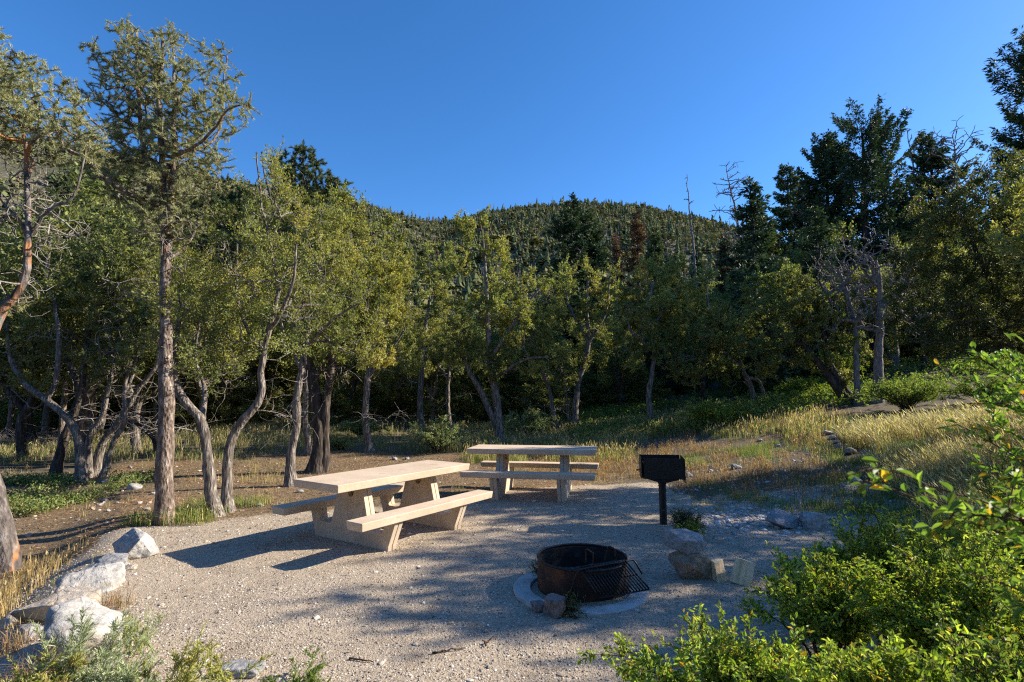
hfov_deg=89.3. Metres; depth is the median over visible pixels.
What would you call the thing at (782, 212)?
fir tree
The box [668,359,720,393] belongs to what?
mahogany tree
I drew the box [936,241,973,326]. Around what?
mahogany tree
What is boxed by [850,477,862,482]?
rock
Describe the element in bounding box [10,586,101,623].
rock
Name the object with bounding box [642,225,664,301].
fir tree
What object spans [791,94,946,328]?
fir tree
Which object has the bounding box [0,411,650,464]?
meadow grass
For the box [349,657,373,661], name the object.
stick
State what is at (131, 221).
mahogany tree
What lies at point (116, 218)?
pine tree
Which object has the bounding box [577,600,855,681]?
leafy shrub
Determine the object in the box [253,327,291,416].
mahogany tree
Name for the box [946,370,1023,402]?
shrub
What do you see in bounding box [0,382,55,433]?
mahogany tree
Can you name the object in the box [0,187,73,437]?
pine tree
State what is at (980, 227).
fir tree
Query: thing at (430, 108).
sky
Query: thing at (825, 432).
rock
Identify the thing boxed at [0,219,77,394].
mahogany tree
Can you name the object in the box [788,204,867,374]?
fir tree
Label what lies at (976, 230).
fir tree
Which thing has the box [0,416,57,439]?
dead brush
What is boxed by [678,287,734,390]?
mahogany tree
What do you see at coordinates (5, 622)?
rock
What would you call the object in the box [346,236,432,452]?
mahogany tree
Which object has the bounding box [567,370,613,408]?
mahogany tree
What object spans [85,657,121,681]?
rock
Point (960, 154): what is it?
dead snag
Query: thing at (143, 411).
pine tree
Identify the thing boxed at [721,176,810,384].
fir tree
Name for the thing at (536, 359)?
mahogany tree
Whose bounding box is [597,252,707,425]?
mahogany tree
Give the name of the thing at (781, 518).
rock
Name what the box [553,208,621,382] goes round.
fir tree
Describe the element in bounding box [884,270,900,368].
dead snag
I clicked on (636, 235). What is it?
fir tree
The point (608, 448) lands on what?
meadow grass
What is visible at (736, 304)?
mahogany tree
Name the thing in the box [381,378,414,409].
mahogany tree
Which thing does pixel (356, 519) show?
picnic table
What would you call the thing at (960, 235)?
fir tree
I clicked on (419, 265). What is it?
mahogany tree
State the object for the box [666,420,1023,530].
green grass
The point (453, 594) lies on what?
litter
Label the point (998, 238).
mahogany tree
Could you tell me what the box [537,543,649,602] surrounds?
fire ring
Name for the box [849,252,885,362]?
mahogany tree
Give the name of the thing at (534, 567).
weed
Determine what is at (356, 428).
shrub
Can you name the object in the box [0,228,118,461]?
mahogany tree
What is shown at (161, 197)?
pine tree
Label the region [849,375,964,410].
shrub
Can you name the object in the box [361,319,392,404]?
fir tree
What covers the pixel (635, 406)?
undergrowth
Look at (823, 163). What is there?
fir tree
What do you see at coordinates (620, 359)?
mahogany tree
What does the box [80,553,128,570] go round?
rock
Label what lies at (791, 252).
fir tree
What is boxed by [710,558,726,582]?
firewood
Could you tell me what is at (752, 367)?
mahogany tree
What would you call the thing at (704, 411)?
shrub
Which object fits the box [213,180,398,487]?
mahogany tree
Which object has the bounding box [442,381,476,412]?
mahogany tree
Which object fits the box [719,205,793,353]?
fir tree
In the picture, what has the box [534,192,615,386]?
fir tree
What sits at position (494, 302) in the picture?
mahogany tree
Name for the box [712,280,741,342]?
mahogany tree
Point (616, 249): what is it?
fir tree
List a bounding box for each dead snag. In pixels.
[662,238,669,256]
[684,175,701,286]
[709,161,764,283]
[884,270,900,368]
[904,129,928,200]
[924,115,992,245]
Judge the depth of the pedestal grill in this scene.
6.84 m
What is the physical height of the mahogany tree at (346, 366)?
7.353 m
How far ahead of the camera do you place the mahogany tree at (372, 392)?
26.84 m
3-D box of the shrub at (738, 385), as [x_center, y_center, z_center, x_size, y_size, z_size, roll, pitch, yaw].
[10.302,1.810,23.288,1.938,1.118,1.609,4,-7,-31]
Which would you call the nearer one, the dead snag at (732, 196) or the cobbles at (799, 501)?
the cobbles at (799, 501)
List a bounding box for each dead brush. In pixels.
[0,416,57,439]
[2,430,72,451]
[226,425,259,434]
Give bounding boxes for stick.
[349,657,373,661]
[432,647,464,653]
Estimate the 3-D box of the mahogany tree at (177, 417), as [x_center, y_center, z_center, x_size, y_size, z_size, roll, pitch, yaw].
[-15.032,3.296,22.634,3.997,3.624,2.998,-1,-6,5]
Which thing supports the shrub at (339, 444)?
on the ground at (160, 583)
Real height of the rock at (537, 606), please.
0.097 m
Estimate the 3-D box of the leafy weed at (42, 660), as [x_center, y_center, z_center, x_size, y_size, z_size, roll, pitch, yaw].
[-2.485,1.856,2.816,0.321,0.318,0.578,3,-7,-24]
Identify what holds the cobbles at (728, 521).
on the ground at (160, 583)
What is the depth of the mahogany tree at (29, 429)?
18.28 m
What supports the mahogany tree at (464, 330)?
on the ground at (160, 583)
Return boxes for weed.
[0,650,88,681]
[27,606,134,681]
[28,644,87,681]
[57,645,166,681]
[101,605,168,661]
[115,615,141,646]
[126,621,219,681]
[183,643,273,681]
[258,645,331,681]
[527,554,551,573]
[560,590,596,619]
[665,503,710,530]
[673,516,707,534]
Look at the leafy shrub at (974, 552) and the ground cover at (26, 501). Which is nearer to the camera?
the leafy shrub at (974, 552)
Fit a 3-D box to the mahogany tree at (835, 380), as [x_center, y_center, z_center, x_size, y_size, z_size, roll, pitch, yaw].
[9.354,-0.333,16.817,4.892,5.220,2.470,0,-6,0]
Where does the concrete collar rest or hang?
on the ground at (160, 583)
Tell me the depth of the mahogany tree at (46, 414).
21.64 m
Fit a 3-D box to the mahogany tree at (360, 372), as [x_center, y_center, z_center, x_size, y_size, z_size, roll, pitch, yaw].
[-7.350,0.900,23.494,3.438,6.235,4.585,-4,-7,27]
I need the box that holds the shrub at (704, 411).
[674,395,754,426]
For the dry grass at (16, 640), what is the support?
on the ground at (160, 583)
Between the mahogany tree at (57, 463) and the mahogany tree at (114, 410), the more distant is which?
the mahogany tree at (114, 410)
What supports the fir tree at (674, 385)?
on the ground at (160, 583)
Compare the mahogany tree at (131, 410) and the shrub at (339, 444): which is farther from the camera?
the mahogany tree at (131, 410)
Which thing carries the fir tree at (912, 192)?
on the ground at (160, 583)
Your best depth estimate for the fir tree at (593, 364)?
26.88 m
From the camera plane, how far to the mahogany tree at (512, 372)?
23.20 m
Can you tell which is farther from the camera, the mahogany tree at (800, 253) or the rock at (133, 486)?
the mahogany tree at (800, 253)
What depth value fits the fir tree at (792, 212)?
36.24 m
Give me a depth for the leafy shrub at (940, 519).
4.83 m
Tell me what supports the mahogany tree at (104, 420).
on the ground at (160, 583)
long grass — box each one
[832,395,1023,534]
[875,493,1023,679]
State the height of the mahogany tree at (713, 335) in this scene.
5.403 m
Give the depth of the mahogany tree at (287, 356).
23.73 m
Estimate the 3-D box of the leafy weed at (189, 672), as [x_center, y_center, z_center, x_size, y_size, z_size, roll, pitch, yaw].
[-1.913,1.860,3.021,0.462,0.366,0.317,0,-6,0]
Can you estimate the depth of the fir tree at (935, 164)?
30.60 m
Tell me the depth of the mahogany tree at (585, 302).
19.05 m
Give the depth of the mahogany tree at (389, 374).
22.73 m
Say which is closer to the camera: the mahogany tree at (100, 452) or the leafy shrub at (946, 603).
the leafy shrub at (946, 603)
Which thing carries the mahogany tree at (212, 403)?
on the ground at (160, 583)
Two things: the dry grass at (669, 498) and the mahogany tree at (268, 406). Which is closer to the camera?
the dry grass at (669, 498)
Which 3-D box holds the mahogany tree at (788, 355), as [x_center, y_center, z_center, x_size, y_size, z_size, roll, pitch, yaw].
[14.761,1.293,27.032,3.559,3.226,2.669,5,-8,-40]
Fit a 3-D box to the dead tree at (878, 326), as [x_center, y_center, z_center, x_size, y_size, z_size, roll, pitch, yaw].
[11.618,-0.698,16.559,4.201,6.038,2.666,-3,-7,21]
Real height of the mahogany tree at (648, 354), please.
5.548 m
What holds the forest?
on the mountain
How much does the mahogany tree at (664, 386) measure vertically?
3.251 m
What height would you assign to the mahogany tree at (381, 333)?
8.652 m
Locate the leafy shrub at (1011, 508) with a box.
[838,333,1023,621]
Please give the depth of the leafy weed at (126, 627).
3.59 m
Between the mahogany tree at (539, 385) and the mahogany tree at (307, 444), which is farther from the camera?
the mahogany tree at (539, 385)
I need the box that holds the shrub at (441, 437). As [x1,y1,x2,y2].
[398,413,475,451]
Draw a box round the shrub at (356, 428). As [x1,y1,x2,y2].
[330,417,391,438]
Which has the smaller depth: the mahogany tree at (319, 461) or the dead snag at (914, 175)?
the mahogany tree at (319, 461)
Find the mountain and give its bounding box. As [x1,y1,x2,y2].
[0,141,738,395]
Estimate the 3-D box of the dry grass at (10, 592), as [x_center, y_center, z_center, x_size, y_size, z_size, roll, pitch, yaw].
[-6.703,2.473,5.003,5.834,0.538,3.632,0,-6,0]
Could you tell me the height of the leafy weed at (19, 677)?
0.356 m
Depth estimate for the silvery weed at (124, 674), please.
2.92 m
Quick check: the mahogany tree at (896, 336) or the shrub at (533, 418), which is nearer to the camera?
the shrub at (533, 418)
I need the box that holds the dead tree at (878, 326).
[801,226,938,404]
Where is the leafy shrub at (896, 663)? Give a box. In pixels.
[737,618,1023,681]
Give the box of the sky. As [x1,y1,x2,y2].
[0,0,1023,245]
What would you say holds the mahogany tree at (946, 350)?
on the ground at (160, 583)
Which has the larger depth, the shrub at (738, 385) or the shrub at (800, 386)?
the shrub at (738, 385)
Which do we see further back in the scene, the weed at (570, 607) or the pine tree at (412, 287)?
the pine tree at (412, 287)
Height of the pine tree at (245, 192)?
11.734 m
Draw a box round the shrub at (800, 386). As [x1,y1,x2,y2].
[772,376,831,398]
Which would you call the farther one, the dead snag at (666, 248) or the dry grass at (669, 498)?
the dead snag at (666, 248)
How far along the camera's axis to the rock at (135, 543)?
5.54 m
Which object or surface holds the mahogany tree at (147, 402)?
on the ground at (160, 583)
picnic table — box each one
[272,460,492,551]
[460,444,598,501]
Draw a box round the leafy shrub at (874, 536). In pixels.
[788,500,977,627]
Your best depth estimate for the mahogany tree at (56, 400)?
25.89 m
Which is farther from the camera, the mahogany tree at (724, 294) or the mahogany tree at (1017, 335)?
the mahogany tree at (724, 294)
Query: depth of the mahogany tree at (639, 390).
23.53 m
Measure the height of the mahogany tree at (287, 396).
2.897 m
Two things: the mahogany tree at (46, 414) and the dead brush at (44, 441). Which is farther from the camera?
the mahogany tree at (46, 414)
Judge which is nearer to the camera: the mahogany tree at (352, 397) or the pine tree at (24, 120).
the pine tree at (24, 120)
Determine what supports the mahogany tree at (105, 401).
on the ground at (160, 583)
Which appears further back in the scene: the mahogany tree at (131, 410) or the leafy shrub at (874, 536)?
the mahogany tree at (131, 410)
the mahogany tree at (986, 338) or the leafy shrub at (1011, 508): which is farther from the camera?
the mahogany tree at (986, 338)
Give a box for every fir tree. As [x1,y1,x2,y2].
[239,236,302,406]
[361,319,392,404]
[468,288,498,395]
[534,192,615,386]
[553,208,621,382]
[585,340,606,403]
[609,234,631,325]
[622,209,648,300]
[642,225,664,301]
[645,255,694,388]
[687,243,710,323]
[711,233,735,305]
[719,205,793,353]
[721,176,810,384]
[766,163,803,264]
[784,129,875,324]
[786,185,822,271]
[786,233,812,347]
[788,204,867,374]
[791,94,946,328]
[882,175,974,347]
[886,227,937,361]
[896,130,978,324]
[939,217,981,337]
[943,198,997,337]
[969,25,1023,198]
[975,209,990,249]
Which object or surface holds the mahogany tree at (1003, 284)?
on the ground at (160, 583)
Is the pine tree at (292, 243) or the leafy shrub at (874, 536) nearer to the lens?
the leafy shrub at (874, 536)
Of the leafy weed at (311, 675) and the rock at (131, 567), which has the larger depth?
the rock at (131, 567)
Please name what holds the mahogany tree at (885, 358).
on the ground at (160, 583)
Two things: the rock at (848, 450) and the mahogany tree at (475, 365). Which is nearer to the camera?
the rock at (848, 450)
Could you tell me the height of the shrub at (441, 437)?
1.118 m
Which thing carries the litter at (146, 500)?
on the ground at (160, 583)
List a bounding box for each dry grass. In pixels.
[0,529,88,621]
[0,580,163,681]
[1,447,628,525]
[51,491,845,585]
[504,406,1023,515]
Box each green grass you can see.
[118,487,272,527]
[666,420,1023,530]
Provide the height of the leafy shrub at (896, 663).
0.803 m
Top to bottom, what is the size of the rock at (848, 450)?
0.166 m
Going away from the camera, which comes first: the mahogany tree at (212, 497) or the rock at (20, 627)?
the rock at (20, 627)
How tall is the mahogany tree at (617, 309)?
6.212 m
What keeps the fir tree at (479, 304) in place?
on the ground at (160, 583)
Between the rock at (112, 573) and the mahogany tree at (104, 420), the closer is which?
the rock at (112, 573)
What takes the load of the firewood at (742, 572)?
on the ground at (160, 583)
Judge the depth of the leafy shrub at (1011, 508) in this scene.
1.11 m
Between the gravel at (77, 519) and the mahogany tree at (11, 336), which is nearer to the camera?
the gravel at (77, 519)
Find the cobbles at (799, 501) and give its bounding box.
[638,439,1015,514]
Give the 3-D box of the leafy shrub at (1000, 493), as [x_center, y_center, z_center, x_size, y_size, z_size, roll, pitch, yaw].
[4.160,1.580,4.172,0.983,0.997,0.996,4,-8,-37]
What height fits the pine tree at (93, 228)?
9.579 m
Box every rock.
[0,609,20,630]
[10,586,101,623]
[10,623,43,642]
[39,596,124,667]
[54,562,125,592]
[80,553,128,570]
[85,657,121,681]
[112,527,159,559]
[125,564,137,570]
[126,483,142,489]
[215,659,265,678]
[530,600,543,612]
[544,593,565,618]
[663,529,705,554]
[668,551,710,579]
[731,464,741,468]
[765,508,799,528]
[799,511,828,530]
[823,430,832,434]
[843,447,856,454]
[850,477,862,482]
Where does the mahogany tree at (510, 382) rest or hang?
on the ground at (160, 583)
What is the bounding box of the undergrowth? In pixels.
[559,344,1023,442]
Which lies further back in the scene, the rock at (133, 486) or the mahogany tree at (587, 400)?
the mahogany tree at (587, 400)
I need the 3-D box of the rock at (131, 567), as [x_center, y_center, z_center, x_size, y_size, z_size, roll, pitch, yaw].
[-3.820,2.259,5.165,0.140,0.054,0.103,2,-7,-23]
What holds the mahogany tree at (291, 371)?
on the ground at (160, 583)
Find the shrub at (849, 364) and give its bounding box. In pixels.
[809,343,872,382]
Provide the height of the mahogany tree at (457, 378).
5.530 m
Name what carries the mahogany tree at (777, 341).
on the ground at (160, 583)
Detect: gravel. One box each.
[0,482,911,681]
[5,455,711,552]
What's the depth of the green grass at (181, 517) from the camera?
7.25 m
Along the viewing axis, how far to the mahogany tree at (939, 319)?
22.14 m
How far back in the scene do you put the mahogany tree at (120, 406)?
25.91 m
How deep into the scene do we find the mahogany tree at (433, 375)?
21.77 m
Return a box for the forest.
[0,132,782,333]
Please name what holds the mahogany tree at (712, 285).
on the ground at (160, 583)
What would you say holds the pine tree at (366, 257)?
on the ground at (160, 583)
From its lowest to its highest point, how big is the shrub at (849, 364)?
2.158 m
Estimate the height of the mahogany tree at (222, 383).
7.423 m
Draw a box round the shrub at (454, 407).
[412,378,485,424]
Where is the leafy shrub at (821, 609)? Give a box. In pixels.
[736,540,903,662]
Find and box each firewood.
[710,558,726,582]
[730,557,755,585]
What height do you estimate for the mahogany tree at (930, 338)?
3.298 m
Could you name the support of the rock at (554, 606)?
on the ground at (160, 583)
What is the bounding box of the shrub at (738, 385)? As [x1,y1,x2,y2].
[716,378,757,393]
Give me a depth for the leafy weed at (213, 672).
2.96 m
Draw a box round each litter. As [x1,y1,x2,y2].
[0,448,657,588]
[0,487,815,681]
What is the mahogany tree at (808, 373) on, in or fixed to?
on the ground at (160, 583)
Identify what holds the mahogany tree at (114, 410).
on the ground at (160, 583)
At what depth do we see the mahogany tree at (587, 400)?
24.58 m
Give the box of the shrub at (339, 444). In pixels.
[330,435,351,449]
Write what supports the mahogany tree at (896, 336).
on the ground at (160, 583)
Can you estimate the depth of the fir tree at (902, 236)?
25.96 m
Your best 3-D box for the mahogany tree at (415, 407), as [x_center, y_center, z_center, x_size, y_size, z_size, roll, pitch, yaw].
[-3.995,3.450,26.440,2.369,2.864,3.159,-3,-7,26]
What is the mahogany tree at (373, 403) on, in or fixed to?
on the ground at (160, 583)
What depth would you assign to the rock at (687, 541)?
4.84 m
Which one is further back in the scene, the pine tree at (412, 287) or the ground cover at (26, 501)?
the pine tree at (412, 287)
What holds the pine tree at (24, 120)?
on the ground at (160, 583)
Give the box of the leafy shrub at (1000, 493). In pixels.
[945,471,1023,571]
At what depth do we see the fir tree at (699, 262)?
40.73 m
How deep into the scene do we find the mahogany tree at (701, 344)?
21.55 m
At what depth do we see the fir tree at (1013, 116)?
22.75 m
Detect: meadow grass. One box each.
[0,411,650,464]
[458,398,887,463]
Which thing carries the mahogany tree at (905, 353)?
on the ground at (160, 583)
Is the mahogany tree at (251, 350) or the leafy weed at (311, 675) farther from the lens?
the mahogany tree at (251, 350)
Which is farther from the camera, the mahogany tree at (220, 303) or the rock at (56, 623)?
the mahogany tree at (220, 303)
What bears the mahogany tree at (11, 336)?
on the ground at (160, 583)
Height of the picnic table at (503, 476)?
0.880 m
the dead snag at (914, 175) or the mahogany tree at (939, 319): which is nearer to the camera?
the mahogany tree at (939, 319)
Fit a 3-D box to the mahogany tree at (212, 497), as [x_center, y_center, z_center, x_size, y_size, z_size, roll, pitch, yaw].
[-5.073,0.255,8.123,1.720,4.946,2.335,6,-9,-43]
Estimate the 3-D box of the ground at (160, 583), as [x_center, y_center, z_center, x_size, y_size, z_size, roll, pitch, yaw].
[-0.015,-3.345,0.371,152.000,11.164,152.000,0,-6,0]
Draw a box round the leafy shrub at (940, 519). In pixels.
[884,510,1007,565]
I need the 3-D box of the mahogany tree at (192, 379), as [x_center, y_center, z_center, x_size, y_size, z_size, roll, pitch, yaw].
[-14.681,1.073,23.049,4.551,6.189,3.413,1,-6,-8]
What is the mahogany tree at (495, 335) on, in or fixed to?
on the ground at (160, 583)
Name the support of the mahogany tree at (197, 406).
on the ground at (160, 583)
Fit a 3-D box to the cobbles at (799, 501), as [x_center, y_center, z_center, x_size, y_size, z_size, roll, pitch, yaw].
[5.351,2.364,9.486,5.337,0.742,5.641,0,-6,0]
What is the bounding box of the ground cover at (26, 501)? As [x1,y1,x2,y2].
[0,466,178,516]
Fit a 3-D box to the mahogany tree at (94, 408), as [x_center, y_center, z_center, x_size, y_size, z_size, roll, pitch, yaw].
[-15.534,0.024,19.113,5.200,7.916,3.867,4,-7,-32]
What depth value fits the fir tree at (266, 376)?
27.67 m
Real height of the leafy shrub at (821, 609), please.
0.750 m
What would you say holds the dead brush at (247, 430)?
on the ground at (160, 583)
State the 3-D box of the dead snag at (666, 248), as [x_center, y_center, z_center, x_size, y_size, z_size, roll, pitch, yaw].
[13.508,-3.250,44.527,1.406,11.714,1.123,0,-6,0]
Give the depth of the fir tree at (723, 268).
36.70 m
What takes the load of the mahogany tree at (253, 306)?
on the ground at (160, 583)
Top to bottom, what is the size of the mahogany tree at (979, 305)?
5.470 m
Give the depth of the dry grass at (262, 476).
11.20 m
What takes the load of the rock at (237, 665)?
on the ground at (160, 583)
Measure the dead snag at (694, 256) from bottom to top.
15.245 m
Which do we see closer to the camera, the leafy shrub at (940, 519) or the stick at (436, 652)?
the stick at (436, 652)
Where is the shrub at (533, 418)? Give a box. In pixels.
[503,400,559,435]
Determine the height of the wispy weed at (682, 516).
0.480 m
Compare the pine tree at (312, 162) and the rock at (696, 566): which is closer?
the rock at (696, 566)
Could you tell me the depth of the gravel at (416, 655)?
4.24 m
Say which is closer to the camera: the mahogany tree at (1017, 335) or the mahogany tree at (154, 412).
the mahogany tree at (154, 412)
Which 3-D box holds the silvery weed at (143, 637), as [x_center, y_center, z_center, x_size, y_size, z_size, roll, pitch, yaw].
[-2.445,1.932,3.383,0.394,0.282,0.350,-4,-8,33]
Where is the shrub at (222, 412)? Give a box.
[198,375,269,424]
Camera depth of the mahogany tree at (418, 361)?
25.88 m
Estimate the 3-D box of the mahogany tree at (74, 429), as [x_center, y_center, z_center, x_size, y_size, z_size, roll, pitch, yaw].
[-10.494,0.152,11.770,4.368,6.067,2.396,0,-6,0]
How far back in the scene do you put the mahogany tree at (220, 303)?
25.49 m
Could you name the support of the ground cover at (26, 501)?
on the ground at (160, 583)
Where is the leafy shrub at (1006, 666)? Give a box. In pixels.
[907,611,1023,681]
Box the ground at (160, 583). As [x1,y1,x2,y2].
[0,341,1023,681]
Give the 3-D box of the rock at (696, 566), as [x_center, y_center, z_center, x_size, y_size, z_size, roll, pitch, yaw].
[1.710,2.115,4.910,0.372,0.305,0.298,3,-7,-28]
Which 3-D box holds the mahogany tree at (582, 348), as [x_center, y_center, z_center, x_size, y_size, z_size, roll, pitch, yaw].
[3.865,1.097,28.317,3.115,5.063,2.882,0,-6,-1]
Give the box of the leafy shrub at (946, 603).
[841,523,1023,681]
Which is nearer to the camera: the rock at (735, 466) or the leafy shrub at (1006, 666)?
the leafy shrub at (1006, 666)
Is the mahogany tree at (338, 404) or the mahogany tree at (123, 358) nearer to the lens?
the mahogany tree at (123, 358)
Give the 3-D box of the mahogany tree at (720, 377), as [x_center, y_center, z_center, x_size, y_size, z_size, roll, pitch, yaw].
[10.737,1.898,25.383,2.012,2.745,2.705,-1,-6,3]
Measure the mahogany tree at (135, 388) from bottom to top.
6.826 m
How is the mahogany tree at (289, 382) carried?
on the ground at (160, 583)
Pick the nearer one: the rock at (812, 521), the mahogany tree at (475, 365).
the rock at (812, 521)
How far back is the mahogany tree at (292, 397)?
28.41 m
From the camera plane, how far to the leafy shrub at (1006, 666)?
2.30 m
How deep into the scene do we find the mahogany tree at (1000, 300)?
10.47 m
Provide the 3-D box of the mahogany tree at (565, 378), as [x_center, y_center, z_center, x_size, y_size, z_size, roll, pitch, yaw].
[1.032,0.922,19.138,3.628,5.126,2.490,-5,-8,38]
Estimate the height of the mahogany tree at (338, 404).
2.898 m
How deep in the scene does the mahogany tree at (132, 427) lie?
15.05 m
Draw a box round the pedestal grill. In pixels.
[636,454,685,524]
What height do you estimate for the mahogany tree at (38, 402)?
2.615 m
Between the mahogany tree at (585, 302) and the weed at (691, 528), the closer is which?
the weed at (691, 528)
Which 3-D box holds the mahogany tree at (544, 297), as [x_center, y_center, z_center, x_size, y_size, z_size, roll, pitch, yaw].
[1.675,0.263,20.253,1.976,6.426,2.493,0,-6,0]
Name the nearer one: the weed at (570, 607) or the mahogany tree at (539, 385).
the weed at (570, 607)
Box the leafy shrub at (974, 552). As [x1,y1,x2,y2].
[914,521,1023,641]
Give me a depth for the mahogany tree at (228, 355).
18.83 m
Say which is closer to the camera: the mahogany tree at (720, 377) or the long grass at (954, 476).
the long grass at (954, 476)
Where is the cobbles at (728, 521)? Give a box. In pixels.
[668,493,912,544]
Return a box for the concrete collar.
[513,572,648,616]
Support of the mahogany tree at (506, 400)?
on the ground at (160, 583)
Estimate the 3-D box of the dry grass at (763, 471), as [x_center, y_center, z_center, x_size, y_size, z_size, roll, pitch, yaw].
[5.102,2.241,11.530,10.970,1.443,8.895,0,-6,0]
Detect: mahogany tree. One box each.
[0,155,216,456]
[0,212,123,482]
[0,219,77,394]
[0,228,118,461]
[0,231,142,476]
[0,238,120,442]
[0,267,49,408]
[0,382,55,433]
[10,250,130,428]
[12,295,74,434]
[15,397,68,430]
[33,388,97,427]
[51,386,120,425]
[61,235,179,477]
[67,381,75,412]
[68,305,205,477]
[71,386,116,431]
[80,214,206,475]
[87,239,213,451]
[97,336,193,453]
[98,396,132,426]
[104,289,183,434]
[113,386,156,424]
[123,202,253,517]
[133,250,198,426]
[142,377,210,431]
[155,329,223,426]
[172,249,266,436]
[175,135,375,512]
[179,384,231,423]
[187,278,280,420]
[192,249,244,404]
[208,394,225,418]
[212,267,281,416]
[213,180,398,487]
[217,266,306,422]
[227,215,336,455]
[230,380,290,425]
[252,152,420,473]
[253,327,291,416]
[267,327,325,401]
[268,383,322,420]
[270,381,341,415]
[272,290,353,421]
[308,383,356,426]
[314,298,394,421]
[332,385,369,409]
[336,297,387,408]
[337,376,401,421]
[345,292,413,405]
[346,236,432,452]
[349,336,394,416]
[369,377,427,419]
[374,329,418,424]
[380,240,461,435]
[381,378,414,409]
[391,323,442,393]
[403,382,458,417]
[405,303,466,425]
[409,297,474,429]
[419,204,571,444]
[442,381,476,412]
[443,320,484,416]
[452,323,512,422]
[458,371,524,424]
[460,303,534,390]
[492,298,576,421]
[499,373,549,422]
[501,300,592,431]
[509,368,571,420]
[515,332,568,392]
[529,268,581,422]
[533,376,599,413]
[539,246,626,429]
[562,317,611,401]
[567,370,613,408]
[579,313,645,407]
[590,291,644,385]
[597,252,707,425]
[619,297,677,389]
[619,365,676,403]
[638,357,692,395]
[658,289,728,404]
[659,265,766,406]
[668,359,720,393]
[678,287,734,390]
[708,280,735,308]
[710,358,749,388]
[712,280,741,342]
[721,263,797,379]
[722,256,873,404]
[723,347,787,392]
[757,288,805,390]
[773,340,810,373]
[774,216,892,337]
[775,333,849,379]
[840,329,901,374]
[842,270,908,351]
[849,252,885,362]
[871,233,964,369]
[877,145,1023,372]
[883,325,931,360]
[901,327,948,355]
[915,243,1023,356]
[919,325,993,361]
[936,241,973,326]
[958,236,1022,349]
[973,315,1023,347]
[977,166,1023,271]
[1003,322,1023,347]
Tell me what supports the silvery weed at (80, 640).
on the ground at (160, 583)
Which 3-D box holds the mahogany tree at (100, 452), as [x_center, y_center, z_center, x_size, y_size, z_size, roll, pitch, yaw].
[-8.623,0.084,11.976,2.816,6.236,1.902,-4,-7,30]
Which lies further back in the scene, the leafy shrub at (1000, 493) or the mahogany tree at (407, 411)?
the mahogany tree at (407, 411)
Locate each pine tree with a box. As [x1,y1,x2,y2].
[0,25,117,572]
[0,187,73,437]
[1,14,261,525]
[46,167,110,443]
[94,202,130,252]
[117,187,201,431]
[182,175,244,418]
[208,181,274,408]
[259,223,302,416]
[266,139,353,429]
[340,250,375,408]
[377,271,417,312]
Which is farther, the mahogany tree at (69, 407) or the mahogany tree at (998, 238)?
the mahogany tree at (69, 407)

